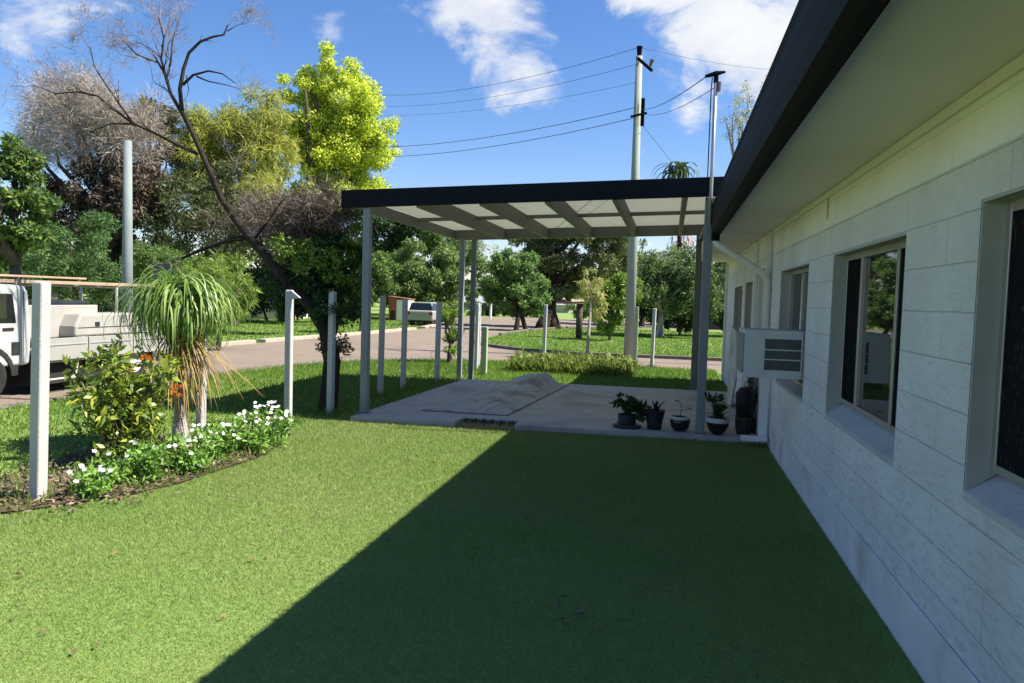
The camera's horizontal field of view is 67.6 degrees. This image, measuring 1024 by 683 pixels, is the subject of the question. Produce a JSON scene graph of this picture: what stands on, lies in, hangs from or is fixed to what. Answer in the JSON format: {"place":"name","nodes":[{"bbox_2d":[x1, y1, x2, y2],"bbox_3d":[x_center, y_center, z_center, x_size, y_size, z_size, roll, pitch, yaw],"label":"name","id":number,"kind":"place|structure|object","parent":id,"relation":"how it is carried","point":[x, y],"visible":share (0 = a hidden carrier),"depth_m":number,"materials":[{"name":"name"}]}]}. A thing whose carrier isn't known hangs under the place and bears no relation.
{"place":"outdoors","nodes":[
{"label":"outdoors","id":0,"kind":"place"},
{"bbox_2d":[0,317,721,405],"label":"road","id":1,"kind":"structure","parent":0,"point":[421,343],"depth_m":21.04,"materials":[{"name":"grey asphalt"}]},
{"bbox_2d":[0,274,168,393],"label":"work truck","id":2,"kind":"object","parent":1,"relation":"on","point":[74,324],"visible":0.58,"depth_m":11.49,"materials":[{"name":"white metal"}]},
{"bbox_2d":[212,340,255,345],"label":"kerb","id":3,"kind":"structure","parent":1,"relation":"on","point":[238,342],"depth_m":22.33,"materials":[{"name":"concrete"}]},
{"bbox_2d":[258,327,416,342],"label":"kerb","id":4,"kind":"structure","parent":1,"relation":"on","point":[276,339],"depth_m":26.48,"materials":[{"name":"concrete"}]},
{"bbox_2d":[408,302,451,324],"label":"parked car","id":5,"kind":"object","parent":1,"relation":"on","point":[422,312],"visible":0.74,"depth_m":40.48,"materials":[{"name":"paint"}]},
{"bbox_2d":[498,326,651,334],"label":"island kerb","id":6,"kind":"structure","parent":1,"relation":"on","point":[515,331],"depth_m":39.26,"materials":[{"name":"grey concrete"}]},
{"bbox_2d":[474,339,721,360],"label":"island kerb","id":7,"kind":"structure","parent":1,"relation":"on","point":[612,354],"depth_m":22.12,"materials":[{"name":"grey concrete"}]},
{"bbox_2d":[0,357,762,472],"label":"verge grass","id":8,"kind":"structure","parent":0,"point":[650,375],"depth_m":13.09,"materials":[{"name":"green plant"}]},
{"bbox_2d":[0,0,798,301],"label":"sky","id":9,"kind":"structure","parent":0,"point":[420,47],"materials":[{"name":"blue"}]},
{"bbox_2d":[0,294,924,682],"bbox_3d":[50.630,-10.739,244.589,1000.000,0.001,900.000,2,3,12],"label":"lawn","id":10,"kind":"structure","parent":0,"point":[580,652],"depth_m":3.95,"materials":[{"name":"green plant"}]},
{"bbox_2d":[0,130,65,287],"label":"broad tree","id":11,"kind":"object","parent":10,"relation":"on","point":[20,237],"visible":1,"depth_m":20.91,"materials":[{"name":"green plant"}]},
{"bbox_2d":[0,245,66,298],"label":"dense tree","id":12,"kind":"object","parent":10,"relation":"on","point":[2,268],"visible":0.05,"depth_m":41.82,"materials":[{"name":"green plant"}]},
{"bbox_2d":[0,267,143,311],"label":"hedge","id":13,"kind":"object","parent":10,"relation":"on","point":[97,301],"visible":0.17,"depth_m":26.58,"materials":[{"name":"green plant"}]},
{"bbox_2d":[21,209,136,299],"bbox_3d":[-13.746,-2.134,24.148,3.670,4.156,2.590,1,3,-15],"label":"round bush","id":14,"kind":"object","parent":10,"relation":"on","point":[75,266],"visible":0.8,"depth_m":23.85,"materials":[{"name":"green plant"}]},
{"bbox_2d":[45,245,138,308],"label":"dense tree","id":15,"kind":"object","parent":10,"relation":"on","point":[97,269],"visible":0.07,"depth_m":43.24,"materials":[{"name":"green plant"}]},
{"bbox_2d":[3,53,188,311],"bbox_3d":[-15.776,-5.569,28.980,6.866,10.570,4.270,2,3,4],"label":"browned tree","id":16,"kind":"object","parent":10,"relation":"on","point":[105,182],"visible":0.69,"depth_m":28.32,"materials":[{"name":"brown plant"}]},
{"bbox_2d":[121,140,132,334],"bbox_3d":[-8.554,-1.935,17.008,0.255,5.047,0.467,0,3,-22],"label":"street pole","id":17,"kind":"object","parent":10,"relation":"on","point":[127,243],"visible":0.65,"depth_m":16.93,"materials":[{"name":"grey metal"}]},
{"bbox_2d":[0,433,273,520],"bbox_3d":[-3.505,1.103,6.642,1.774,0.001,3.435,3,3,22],"label":"garden bed","id":18,"kind":"object","parent":10,"relation":"on","point":[76,456],"visible":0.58,"depth_m":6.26,"materials":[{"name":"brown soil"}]},
{"bbox_2d":[29,281,50,499],"bbox_3d":[-3.464,0.422,5.605,0.092,1.721,0.092,4,4,16],"label":"fence post","id":19,"kind":"object","parent":18,"relation":"in","point":[39,386],"visible":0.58,"depth_m":5.57,"materials":[{"name":"white metal"}]},
{"bbox_2d":[67,463,117,502],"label":"white flower plant","id":20,"kind":"object","parent":18,"relation":"on","point":[90,481],"visible":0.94,"depth_m":5.68,"materials":[{"name":"green plant"}]},
{"bbox_2d":[74,449,137,487],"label":"white flower plant","id":21,"kind":"object","parent":18,"relation":"on","point":[115,472],"visible":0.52,"depth_m":6.02,"materials":[{"name":"green plant"}]},
{"bbox_2d":[62,333,186,460],"bbox_3d":[-3.468,0.531,6.911,1.180,1.182,1.096,1,3,-10],"label":"flowering shrub","id":22,"kind":"object","parent":18,"relation":"on","point":[114,425],"visible":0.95,"depth_m":6.78,"materials":[{"name":"green plant"}]},
{"bbox_2d":[0,431,279,510],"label":"bed weeds","id":23,"kind":"object","parent":18,"relation":"on","point":[20,494],"visible":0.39,"depth_m":6.21,"materials":[{"name":"green plant"}]},
{"bbox_2d":[113,440,173,482],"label":"white flower plant","id":24,"kind":"object","parent":18,"relation":"on","point":[146,462],"visible":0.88,"depth_m":6.21,"materials":[{"name":"green plant"}]},
{"bbox_2d":[101,255,260,446],"bbox_3d":[-3.237,0.136,7.557,1.588,2.083,1.461,2,3,12],"label":"ponytail palm","id":25,"kind":"object","parent":18,"relation":"on","point":[171,305],"visible":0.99,"depth_m":7.33,"materials":[{"name":"green plant"}]},
{"bbox_2d":[144,430,218,474],"bbox_3d":[-2.830,0.975,6.628,0.604,0.440,0.498,2,3,12],"label":"white flower plant","id":26,"kind":"object","parent":18,"relation":"on","point":[190,460],"visible":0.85,"depth_m":6.59,"materials":[{"name":"green plant"}]},
{"bbox_2d":[188,419,248,460],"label":"white flower plant","id":27,"kind":"object","parent":18,"relation":"on","point":[218,447],"visible":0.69,"depth_m":7.11,"materials":[{"name":"green plant"}]},
{"bbox_2d":[221,410,273,455],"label":"white flower plant","id":28,"kind":"object","parent":18,"relation":"on","point":[255,442],"visible":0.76,"depth_m":7.39,"materials":[{"name":"green plant"}]},
{"bbox_2d":[241,400,300,448],"bbox_3d":[-2.459,0.852,7.811,0.614,0.509,0.494,2,3,-2],"label":"white flower plant","id":29,"kind":"object","parent":18,"relation":"on","point":[282,416],"visible":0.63,"depth_m":7.79,"materials":[{"name":"green plant"}]},
{"bbox_2d":[118,228,181,311],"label":"dense tree","id":30,"kind":"object","parent":10,"relation":"on","point":[164,232],"visible":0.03,"depth_m":46.31,"materials":[{"name":"green plant"}]},
{"bbox_2d":[121,94,190,260],"bbox_3d":[-15.418,-5.669,33.206,3.022,10.091,2.711,0,3,-22],"label":"dark tree","id":31,"kind":"object","parent":10,"relation":"on","point":[172,160],"visible":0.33,"depth_m":32.62,"materials":[{"name":"brown plant"}]},
{"bbox_2d":[154,263,171,351],"bbox_3d":[-8.708,-0.845,19.079,0.480,2.214,0.100,2,3,12],"label":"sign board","id":32,"kind":"object","parent":10,"relation":"on","point":[167,266],"visible":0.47,"depth_m":18.98,"materials":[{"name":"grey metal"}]},
{"bbox_2d":[133,238,195,305],"bbox_3d":[-11.409,-1.678,25.075,2.375,3.280,2.488,0,4,-26],"label":"round bush","id":33,"kind":"object","parent":10,"relation":"on","point":[144,259],"visible":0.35,"depth_m":24.43,"materials":[{"name":"green plant"}]},
{"bbox_2d":[0,0,375,410],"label":"leaning tree","id":34,"kind":"object","parent":10,"relation":"on","point":[312,227],"visible":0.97,"depth_m":10.17,"materials":[{"name":"brown plant"}]},
{"bbox_2d":[134,158,325,276],"bbox_3d":[-9.753,-4.428,27.865,8.562,4.633,5.091,2,3,12],"label":"brushwood","id":35,"kind":"object","parent":34,"relation":"attached to","point":[185,226],"visible":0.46,"depth_m":27.61,"materials":[{"name":"green plant"}]},
{"bbox_2d":[195,310,206,435],"bbox_3d":[-3.186,0.379,7.836,0.080,1.551,0.079,3,4,20],"label":"fence post","id":36,"kind":"object","parent":10,"relation":"on","point":[199,415],"visible":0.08,"depth_m":7.82,"materials":[{"name":"white metal"}]},
{"bbox_2d":[150,228,254,309],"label":"dense tree","id":37,"kind":"object","parent":10,"relation":"on","point":[206,254],"visible":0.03,"depth_m":43.11,"materials":[{"name":"green plant"}]},
{"bbox_2d":[0,359,428,408],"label":"kerb","id":38,"kind":"structure","parent":10,"relation":"on","point":[9,405],"depth_m":10.67,"materials":[{"name":"grey concrete"}]},
{"bbox_2d":[173,249,262,350],"bbox_3d":[-7.787,-1.073,19.933,2.416,2.869,1.660,2,3,12],"label":"feathery shrub","id":39,"kind":"object","parent":10,"relation":"on","point":[219,266],"visible":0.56,"depth_m":19.96,"materials":[{"name":"green plant"}]},
{"bbox_2d":[158,83,304,325],"bbox_3d":[-12.540,-6.122,34.053,5.894,11.070,5.122,2,3,12],"label":"casuarina","id":40,"kind":"object","parent":10,"relation":"on","point":[227,126],"visible":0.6,"depth_m":33.35,"materials":[{"name":"green plant"}]},
{"bbox_2d":[140,250,323,318],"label":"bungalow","id":41,"kind":"object","parent":10,"relation":"on","point":[269,315],"depth_m":43.50,"materials":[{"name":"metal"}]},
{"bbox_2d":[193,250,308,320],"bbox_3d":[-13.086,-2.871,40.079,8.202,3.947,4.235,1,3,-5],"label":"tree","id":42,"kind":"object","parent":10,"relation":"on","point":[263,298],"visible":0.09,"depth_m":39.16,"materials":[{"name":"green plant"}]},
{"bbox_2d":[86,313,469,351],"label":"verge grass","id":43,"kind":"structure","parent":10,"relation":"on","point":[311,324],"depth_m":34.17,"materials":[{"name":"green plant"}]},
{"bbox_2d":[284,290,300,424],"bbox_3d":[-2.596,0.253,9.057,0.198,1.721,0.109,2,3,8],"label":"fence post","id":44,"kind":"object","parent":10,"relation":"on","point":[291,296],"visible":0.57,"depth_m":9.04,"materials":[{"name":"white metal"}]},
{"bbox_2d":[326,291,336,415],"bbox_3d":[-2.354,0.209,9.956,0.080,1.721,0.079,3,4,21],"label":"fence post","id":45,"kind":"object","parent":10,"relation":"on","point":[331,355],"visible":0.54,"depth_m":9.92,"materials":[{"name":"grey metal"}]},
{"bbox_2d":[267,38,401,313],"bbox_3d":[-8.655,-7.563,37.754,6.646,13.756,5.108,2,3,12],"label":"yellow tree","id":46,"kind":"object","parent":10,"relation":"on","point":[322,129],"visible":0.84,"depth_m":36.39,"materials":[{"name":"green plant"}]},
{"bbox_2d":[332,250,402,331],"bbox_3d":[-6.035,-1.966,30.867,2.967,3.518,2.236,2,3,12],"label":"tree","id":47,"kind":"object","parent":10,"relation":"on","point":[381,264],"visible":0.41,"depth_m":30.64,"materials":[{"name":"green plant"}]},
{"bbox_2d":[377,296,385,396],"bbox_3d":[-2.038,0.126,11.922,0.079,1.679,0.079,3,3,11],"label":"fence post","id":48,"kind":"object","parent":10,"relation":"on","point":[381,343],"visible":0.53,"depth_m":11.89,"materials":[{"name":"grey metal"}]},
{"bbox_2d":[360,215,428,261],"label":"dark canopy tree","id":49,"kind":"object","parent":10,"relation":"on","point":[395,235],"visible":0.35,"depth_m":59.00,"materials":[{"name":"green plant"}]},
{"bbox_2d":[387,296,415,320],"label":"shed","id":50,"kind":"structure","parent":10,"relation":"on","point":[395,307],"depth_m":47.32,"materials":[{"name":"red brick"}]},
{"bbox_2d":[400,299,407,388],"bbox_3d":[-1.821,0.101,12.887,0.079,1.626,0.079,3,3,15],"label":"fence post","id":51,"kind":"object","parent":10,"relation":"on","point":[404,339],"visible":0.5,"depth_m":12.85,"materials":[{"name":"grey metal"}]},
{"bbox_2d":[377,237,466,313],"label":"street tree","id":52,"kind":"object","parent":10,"relation":"on","point":[425,282],"visible":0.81,"depth_m":49.30,"materials":[{"name":"green plant"}]},
{"bbox_2d":[11,435,839,676],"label":"fallen leaves","id":53,"kind":"object","parent":10,"relation":"on","point":[580,612],"visible":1,"depth_m":4.15,"materials":[{"name":"brown plant"}]},
{"bbox_2d":[434,302,441,382],"bbox_3d":[-1.358,0.067,13.986,0.079,1.594,0.079,3,4,22],"label":"fence post","id":54,"kind":"object","parent":10,"relation":"on","point":[437,340],"visible":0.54,"depth_m":13.95,"materials":[{"name":"grey metal"}]},
{"bbox_2d":[441,300,464,362],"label":"weedy bush","id":55,"kind":"object","parent":10,"relation":"on","point":[447,314],"visible":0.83,"depth_m":18.15,"materials":[{"name":"green plant"}]},
{"bbox_2d":[418,229,490,307],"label":"tree","id":56,"kind":"object","parent":10,"relation":"on","point":[433,239],"visible":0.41,"depth_m":57.41,"materials":[{"name":"green plant"}]},
{"bbox_2d":[193,363,720,440],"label":"tall grass","id":57,"kind":"structure","parent":10,"relation":"on","point":[335,411],"depth_m":11.81,"materials":[{"name":"green plant"}]},
{"bbox_2d":[426,236,500,308],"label":"sparse tree","id":58,"kind":"object","parent":10,"relation":"on","point":[483,247],"visible":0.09,"depth_m":74.87,"materials":[{"name":"green plant"}]},
{"bbox_2d":[474,304,479,370],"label":"fence post","id":59,"kind":"object","parent":10,"relation":"on","point":[477,326],"visible":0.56,"depth_m":16.58,"materials":[{"name":"white metal"}]},
{"bbox_2d":[480,326,487,373],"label":"short post","id":60,"kind":"object","parent":10,"relation":"on","point":[484,346],"visible":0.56,"depth_m":15.73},
{"bbox_2d":[464,300,511,316],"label":"hedge","id":61,"kind":"object","parent":10,"relation":"on","point":[495,312],"visible":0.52,"depth_m":65.52,"materials":[{"name":"green plant"}]},
{"bbox_2d":[442,295,576,312],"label":"bungalow","id":62,"kind":"object","parent":10,"relation":"on","point":[560,308],"visible":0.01,"depth_m":94.54,"materials":[{"name":"metal"}]},
{"bbox_2d":[480,246,553,330],"bbox_3d":[0.100,-2.624,38.110,3.644,4.377,3.066,0,4,-31],"label":"round tree","id":63,"kind":"object","parent":10,"relation":"on","point":[511,273],"visible":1,"depth_m":37.57,"materials":[{"name":"green plant"}]},
{"bbox_2d":[542,305,547,356],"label":"fence post","id":64,"kind":"object","parent":10,"relation":"on","point":[544,327],"visible":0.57,"depth_m":18.75,"materials":[{"name":"white metal"}]},
{"bbox_2d":[507,237,627,328],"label":"gum tree","id":65,"kind":"object","parent":10,"relation":"on","point":[554,264],"visible":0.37,"depth_m":42.38,"materials":[{"name":"green plant"}]},
{"bbox_2d":[556,301,584,338],"bbox_3d":[2.482,-0.872,32.143,1.200,1.657,0.600,2,3,12],"label":"letter box","id":66,"kind":"object","parent":10,"relation":"on","point":[579,314],"visible":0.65,"depth_m":31.95,"materials":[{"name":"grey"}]},
{"bbox_2d":[563,303,599,319],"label":"hedge","id":67,"kind":"object","parent":10,"relation":"on","point":[585,311],"visible":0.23,"depth_m":59.73,"materials":[{"name":"green plant"}]},
{"bbox_2d":[572,267,609,354],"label":"sapling","id":68,"kind":"object","parent":10,"relation":"on","point":[589,290],"visible":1,"depth_m":22.39,"materials":[{"name":"green plant"}]},
{"bbox_2d":[488,327,722,357],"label":"island grass","id":69,"kind":"structure","parent":10,"relation":"on","point":[516,336],"depth_m":29.42,"materials":[{"name":"green plant"}]},
{"bbox_2d":[583,270,644,340],"bbox_3d":[4.131,-1.421,31.020,2.443,3.016,1.978,2,3,12],"label":"bright bush","id":70,"kind":"object","parent":10,"relation":"on","point":[614,288],"visible":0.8,"depth_m":30.67,"materials":[{"name":"green plant"}]},
{"bbox_2d":[585,237,642,313],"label":"tall tree","id":71,"kind":"object","parent":10,"relation":"on","point":[625,257],"visible":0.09,"depth_m":51.05,"materials":[{"name":"green plant"}]},
{"bbox_2d":[610,238,659,326],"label":"backing tree","id":72,"kind":"object","parent":10,"relation":"on","point":[623,268],"visible":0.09,"depth_m":49.91,"materials":[{"name":"green plant"}]},
{"bbox_2d":[633,307,638,359],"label":"timber post","id":73,"kind":"object","parent":10,"relation":"on","point":[636,319],"visible":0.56,"depth_m":20.96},
{"bbox_2d":[623,45,653,357],"bbox_3d":[3.505,-3.764,21.242,0.428,8.920,0.993,1,3,-17],"label":"power pole","id":74,"kind":"object","parent":10,"relation":"on","point":[638,115],"visible":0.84,"depth_m":21.51,"materials":[{"name":"grey concrete"}]},
{"bbox_2d":[336,107,634,147],"bbox_3d":[-3.874,-8.467,30.654,0.018,2.425,23.907,-1,4,-38],"label":"power line","id":75,"kind":"object","parent":74,"relation":"attached to","point":[498,135],"visible":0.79,"depth_m":26.10,"materials":[{"name":"metal"}]},
{"bbox_2d":[341,118,632,156],"bbox_3d":[-3.878,-8.070,30.662,0.018,2.202,23.875,-1,4,-38],"label":"power line","id":76,"kind":"object","parent":74,"relation":"attached to","point":[511,143],"visible":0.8,"depth_m":25.47,"materials":[{"name":"metal"}]},
{"bbox_2d":[650,308,656,366],"bbox_3d":[3.380,-0.019,18.315,0.079,1.551,0.079,4,4,21],"label":"fence post","id":77,"kind":"object","parent":10,"relation":"on","point":[653,337],"visible":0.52,"depth_m":18.28,"materials":[{"name":"white metal"}]},
{"bbox_2d":[639,245,695,336],"bbox_3d":[7.609,-2.348,36.014,3.422,4.508,2.536,2,3,12],"label":"slender gum","id":78,"kind":"object","parent":10,"relation":"on","point":[669,256],"visible":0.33,"depth_m":35.57,"materials":[{"name":"green plant"}]},
{"bbox_2d":[614,278,724,334],"bbox_3d":[8.838,-1.697,37.797,8.304,3.080,3.092,2,3,-2],"label":"hedge","id":79,"kind":"object","parent":10,"relation":"on","point":[716,319],"visible":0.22,"depth_m":37.70,"materials":[{"name":"green plant"}]},
{"bbox_2d":[654,161,699,331],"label":"palm tree","id":80,"kind":"object","parent":10,"relation":"on","point":[679,168],"visible":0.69,"depth_m":41.93,"materials":[{"name":"green plant"}]},
{"bbox_2d":[636,245,723,336],"bbox_3d":[7.374,-2.270,35.135,4.840,4.438,2.810,2,3,12],"label":"dark gum","id":81,"kind":"object","parent":10,"relation":"on","point":[680,302],"visible":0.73,"depth_m":34.68,"materials":[{"name":"green plant"}]},
{"bbox_2d":[711,262,726,289],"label":"backing tree","id":82,"kind":"object","parent":10,"relation":"on","point":[717,265],"visible":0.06,"depth_m":49.46,"materials":[{"name":"green plant"}]},
{"bbox_2d":[719,75,766,156],"bbox_3d":[6.064,-3.152,20.042,1.499,7.827,1.394,2,3,12],"label":"gum sapling","id":83,"kind":"object","parent":10,"relation":"on","point":[738,122],"visible":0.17,"depth_m":20.00,"materials":[{"name":"green plant"}]},
{"bbox_2d":[350,379,764,444],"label":"concrete slab","id":84,"kind":"structure","parent":0,"point":[579,409],"depth_m":10.35,"materials":[{"name":"grey concrete"}]},
{"bbox_2d":[421,372,568,414],"bbox_3d":[-0.084,0.715,11.935,1.177,0.253,4.092,3,3,16],"label":"tarpaulin","id":85,"kind":"object","parent":84,"relation":"on","point":[513,395],"visible":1,"depth_m":11.25,"materials":[{"name":"fabric"}]},
{"bbox_2d":[341,176,723,434],"bbox_3d":[0.729,-0.578,11.776,4.910,3.066,5.186,2,3,12],"label":"carport","id":86,"kind":"object","parent":84,"relation":"on","point":[632,208],"visible":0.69,"depth_m":10.54,"materials":[{"name":"grey metal"}]},
{"bbox_2d":[609,391,651,428],"bbox_3d":[1.435,0.826,9.295,0.546,0.434,0.373,2,3,12],"label":"plant pot","id":87,"kind":"object","parent":84,"relation":"on","point":[627,418],"visible":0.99,"depth_m":9.24,"materials":[{"name":"plant"}]},
{"bbox_2d":[642,400,665,429],"bbox_3d":[1.694,0.856,9.222,0.324,0.397,0.264,2,3,12],"label":"plant pot","id":88,"kind":"object","parent":84,"relation":"on","point":[654,416],"visible":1,"depth_m":9.15,"materials":[{"name":"plastic"}]},
{"bbox_2d":[670,400,690,431],"bbox_3d":[2.015,0.883,9.136,0.244,0.372,0.238,2,3,12],"label":"plant pot","id":89,"kind":"object","parent":84,"relation":"on","point":[680,423],"visible":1,"depth_m":9.06,"materials":[{"name":"ceramic"}]},
{"bbox_2d":[703,391,744,434],"bbox_3d":[2.389,0.836,8.982,0.563,0.504,0.476,0,4,-32],"label":"plant pot","id":90,"kind":"object","parent":84,"relation":"on","point":[717,422],"visible":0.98,"depth_m":8.91,"materials":[{"name":"ceramic"}]},
{"bbox_2d":[727,326,748,406],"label":"weathered boards","id":91,"kind":"object","parent":84,"relation":"on","point":[732,375],"visible":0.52,"depth_m":11.19,"materials":[{"name":"grey wood"}]},
{"bbox_2d":[735,387,752,434],"bbox_3d":[2.739,0.819,9.034,0.197,0.553,0.202,2,3,12],"label":"gas cylinder","id":92,"kind":"object","parent":84,"relation":"on","point":[743,416],"visible":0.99,"depth_m":8.96,"materials":[{"name":"metal"}]},
{"bbox_2d":[743,378,757,432],"bbox_3d":[2.864,0.761,9.207,0.272,0.658,0.238,4,4,38],"label":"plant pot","id":93,"kind":"object","parent":84,"relation":"on","point":[753,425],"visible":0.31,"depth_m":9.16,"materials":[{"name":"plastic"}]},
{"bbox_2d":[740,378,768,441],"bbox_3d":[2.743,0.646,8.605,0.285,0.940,0.160,2,3,12],"label":"board stand","id":94,"kind":"object","parent":84,"relation":"on","point":[763,411],"visible":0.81,"depth_m":8.63,"materials":[{"name":"white paint"}]},
{"bbox_2d":[695,0,1023,682],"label":"house","id":95,"kind":"structure","parent":0,"point":[867,230],"depth_m":3.43,"materials":[{"name":"paint"}]},
{"bbox_2d":[705,71,725,224],"bbox_3d":[2.257,-2.182,8.625,0.226,1.714,0.060,2,3,12],"label":"service mast","id":96,"kind":"object","parent":95,"relation":"attached to","point":[717,83],"visible":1,"depth_m":8.60,"materials":[{"name":"grey metal"}]},
{"bbox_2d":[733,286,745,332],"bbox_3d":[3.997,-0.469,13.309,0.137,0.970,1.500,2,3,12],"label":"window","id":97,"kind":"structure","parent":95,"relation":"in","point":[738,290],"depth_m":14.02,"materials":[{"name":"glass"}]},
{"bbox_2d":[744,281,752,327],"bbox_3d":[3.597,-0.387,11.377,0.137,1.000,1.350,2,3,12],"label":"window","id":98,"kind":"structure","parent":95,"relation":"in","point":[748,296],"depth_m":12.02,"materials":[{"name":"glass"}]},
{"bbox_2d":[752,264,781,416],"bbox_3d":[3.267,0.043,9.806,0.180,2.040,1.000,2,3,12],"label":"door","id":99,"kind":"structure","parent":95,"relation":"in","point":[760,282],"depth_m":10.24,"materials":[{"name":"white paint"}]},
{"bbox_2d":[736,327,805,379],"bbox_3d":[2.388,0.100,7.013,0.575,0.420,0.644,2,3,12],"label":"air conditioner","id":100,"kind":"object","parent":95,"relation":"attached to","point":[770,353],"visible":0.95,"depth_m":6.72,"materials":[{"name":"paint"}]},
{"bbox_2d":[776,263,808,402],"bbox_3d":[2.762,-0.110,7.382,0.145,1.210,1.670,2,3,12],"label":"window","id":101,"kind":"structure","parent":95,"relation":"in","point":[794,281],"depth_m":7.78,"materials":[{"name":"paint"}]},
{"bbox_2d":[825,233,906,466],"bbox_3d":[2.211,0.009,4.721,0.145,1.200,1.750,2,3,12],"label":"window","id":102,"kind":"structure","parent":95,"relation":"in","point":[868,279],"depth_m":4.87,"materials":[{"name":"glass"}]},
{"bbox_2d":[963,186,1023,539],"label":"window","id":103,"kind":"structure","parent":95,"relation":"in","point":[995,435],"depth_m":2.90,"materials":[{"name":"paint"}]},
{"label":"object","id":104,"kind":"structure","parent":0,"visible":0},
{"bbox_2d":[457,421,513,430],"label":"dry grass","id":105,"kind":"structure","parent":104,"relation":"on","point":[483,426],"depth_m":9.31,"materials":[{"name":"green plant"}]},
{"bbox_2d":[462,418,515,426],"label":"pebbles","id":106,"kind":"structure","parent":104,"relation":"on","point":[487,422],"depth_m":9.56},
{"label":"rear bed","id":107,"kind":"structure","parent":0,"visible":0},
{"bbox_2d":[504,351,642,376],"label":"bedding plants","id":108,"kind":"object","parent":107,"relation":"on","point":[609,369],"visible":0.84,"depth_m":16.42,"materials":[{"name":"green plant"}]},
{"bbox_2d":[509,348,638,371],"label":"bedding leaves","id":109,"kind":"object","parent":107,"relation":"on","point":[587,358],"visible":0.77,"depth_m":16.66,"materials":[{"name":"green plant"}]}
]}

